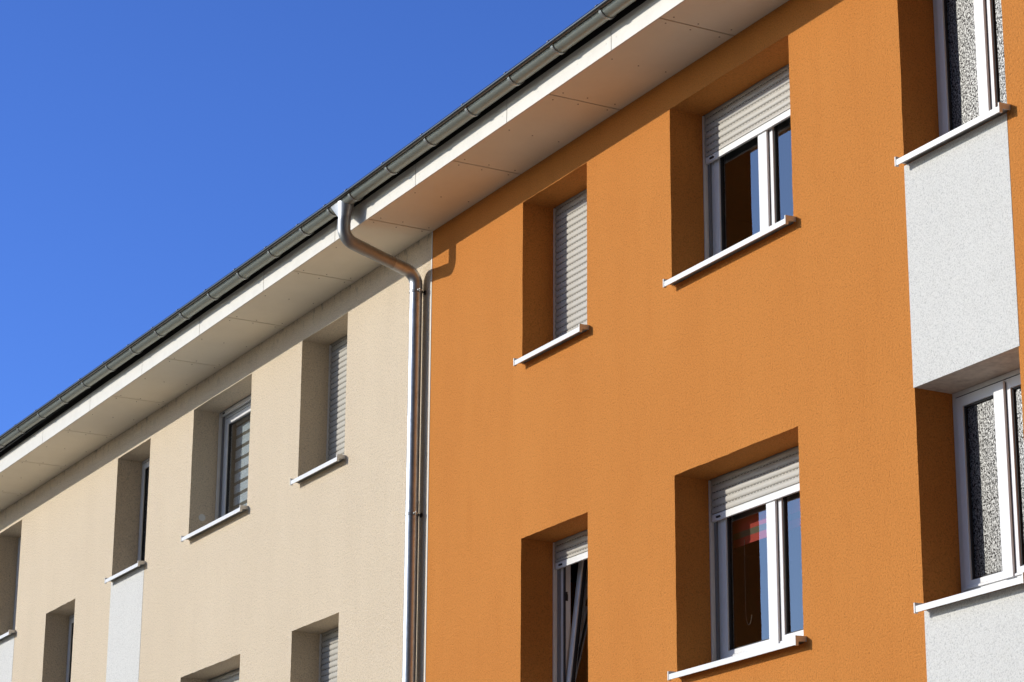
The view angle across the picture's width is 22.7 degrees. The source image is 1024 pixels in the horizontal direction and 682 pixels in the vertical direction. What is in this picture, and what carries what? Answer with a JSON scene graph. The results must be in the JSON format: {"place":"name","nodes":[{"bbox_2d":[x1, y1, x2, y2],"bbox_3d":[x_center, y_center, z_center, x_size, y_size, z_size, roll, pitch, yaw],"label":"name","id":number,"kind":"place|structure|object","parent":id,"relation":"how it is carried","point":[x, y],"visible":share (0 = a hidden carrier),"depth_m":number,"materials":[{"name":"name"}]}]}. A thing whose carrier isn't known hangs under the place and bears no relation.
{"place":"outdoors","nodes":[
{"label":"outdoors","id":0,"kind":"place"},
{"bbox_2d":[0,231,432,681],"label":"apartment block","id":1,"kind":"structure","parent":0,"point":[141,551],"depth_m":26.55,"materials":[{"name":"beige paint"}]},
{"bbox_2d":[0,537,20,640],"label":"window","id":2,"kind":"structure","parent":1,"relation":"in","point":[11,632],"depth_m":34.30,"materials":[{"name":"white plastic"}]},
{"bbox_2d":[66,614,73,681],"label":"window","id":3,"kind":"structure","parent":1,"relation":"in","point":[71,618],"depth_m":32.02,"materials":[{"name":"white plastic"}]},
{"bbox_2d":[104,458,149,583],"bbox_3d":[-4.317,2.014,29.915,0.473,1.531,1.117,10,-20,-27],"label":"window","id":4,"kind":"structure","parent":1,"relation":"in","point":[141,561],"depth_m":30.36,"materials":[{"name":"white plastic"}]},
{"bbox_2d":[181,394,250,541],"bbox_3d":[-3.009,1.286,27.686,0.523,1.561,1.708,10,-20,-27],"label":"window","id":5,"kind":"structure","parent":1,"relation":"in","point":[240,410],"depth_m":28.34,"materials":[{"name":"white plastic"}]},
{"bbox_2d":[207,668,239,681],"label":"window","id":6,"kind":"structure","parent":1,"relation":"in","point":[233,675],"depth_m":27.30,"materials":[{"name":"white plastic"}]},
{"bbox_2d":[233,416,249,510],"bbox_3d":[-2.738,1.370,27.816,0.046,1.320,1.365,10,-20,-27],"label":"roller blind","id":7,"kind":"object","parent":1,"relation":"attached to","point":[241,461],"visible":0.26,"depth_m":28.26,"materials":[{"name":"plastic"}]},
{"bbox_2d":[290,335,346,485],"bbox_3d":[-1.730,0.594,25.447,0.523,1.569,1.158,10,-20,-27],"label":"window","id":8,"kind":"structure","parent":1,"relation":"in","point":[335,445],"depth_m":25.82,"materials":[{"name":"white plastic"}]},
{"bbox_2d":[318,627,338,681],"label":"window","id":9,"kind":"structure","parent":1,"relation":"in","point":[328,648],"depth_m":25.09,"materials":[{"name":"white plastic"}]},
{"bbox_2d":[337,218,426,681],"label":"downpipe","id":10,"kind":"object","parent":1,"relation":"attached to","point":[408,271],"visible":1,"depth_m":23.16,"materials":[{"name":"metal"}]},
{"bbox_2d":[0,0,788,511],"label":"roof overhang","id":11,"kind":"object","parent":1,"relation":"on","point":[624,58],"visible":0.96,"depth_m":23.16,"materials":[{"name":"beige paint"}]},
{"bbox_2d":[0,0,635,448],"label":"gutter","id":12,"kind":"object","parent":11,"relation":"attached to","point":[506,82],"visible":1,"depth_m":23.35,"materials":[{"name":"paint"}]},
{"bbox_2d":[0,0,602,434],"label":"sky","id":13,"kind":"structure","parent":0,"point":[150,150],"materials":[{"name":"blue"}]},
{"label":"ground","id":14,"kind":"structure","parent":0,"visible":0},
{"bbox_2d":[426,0,1023,681],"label":"apartment block","id":15,"kind":"structure","parent":14,"relation":"on","point":[770,260],"depth_m":18.86,"materials":[{"name":"orange paint"}]},
{"bbox_2d":[513,189,588,365],"bbox_3d":[0.502,-0.621,21.543,0.523,1.536,1.161,10,-20,-27],"label":"window","id":16,"kind":"structure","parent":15,"relation":"in","point":[569,217],"depth_m":21.85,"materials":[{"name":"white plastic"}]},
{"bbox_2d":[553,529,587,681],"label":"window","id":17,"kind":"structure","parent":15,"relation":"in","point":[573,549],"depth_m":21.16,"materials":[{"name":"white plastic"}]},
{"bbox_2d":[663,64,795,287],"bbox_3d":[1.779,-1.316,19.309,0.523,1.542,1.701,10,-20,-27],"label":"window","id":18,"kind":"structure","parent":15,"relation":"in","point":[759,110],"depth_m":19.60,"materials":[{"name":"white plastic"}]},
{"bbox_2d":[667,445,806,680],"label":"window","id":19,"kind":"structure","parent":15,"relation":"in","point":[770,481],"depth_m":18.72,"materials":[{"name":"white plastic"}]},
{"bbox_2d":[733,492,800,624],"bbox_3d":[2.024,1.468,18.603,0.056,1.044,1.513,10,-20,-27],"label":"roller blind","id":20,"kind":"object","parent":15,"relation":"attached to","point":[749,526],"visible":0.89,"depth_m":19.01,"materials":[{"name":"red fabric"}]},
{"bbox_2d":[894,0,1010,166],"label":"window","id":21,"kind":"structure","parent":15,"relation":"in","point":[971,82],"depth_m":17.26,"materials":[{"name":"white plastic"}]},
{"bbox_2d":[914,368,1023,613],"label":"window","id":22,"kind":"structure","parent":15,"relation":"in","point":[987,415],"depth_m":16.39,"materials":[{"name":"white plastic"}]}
]}

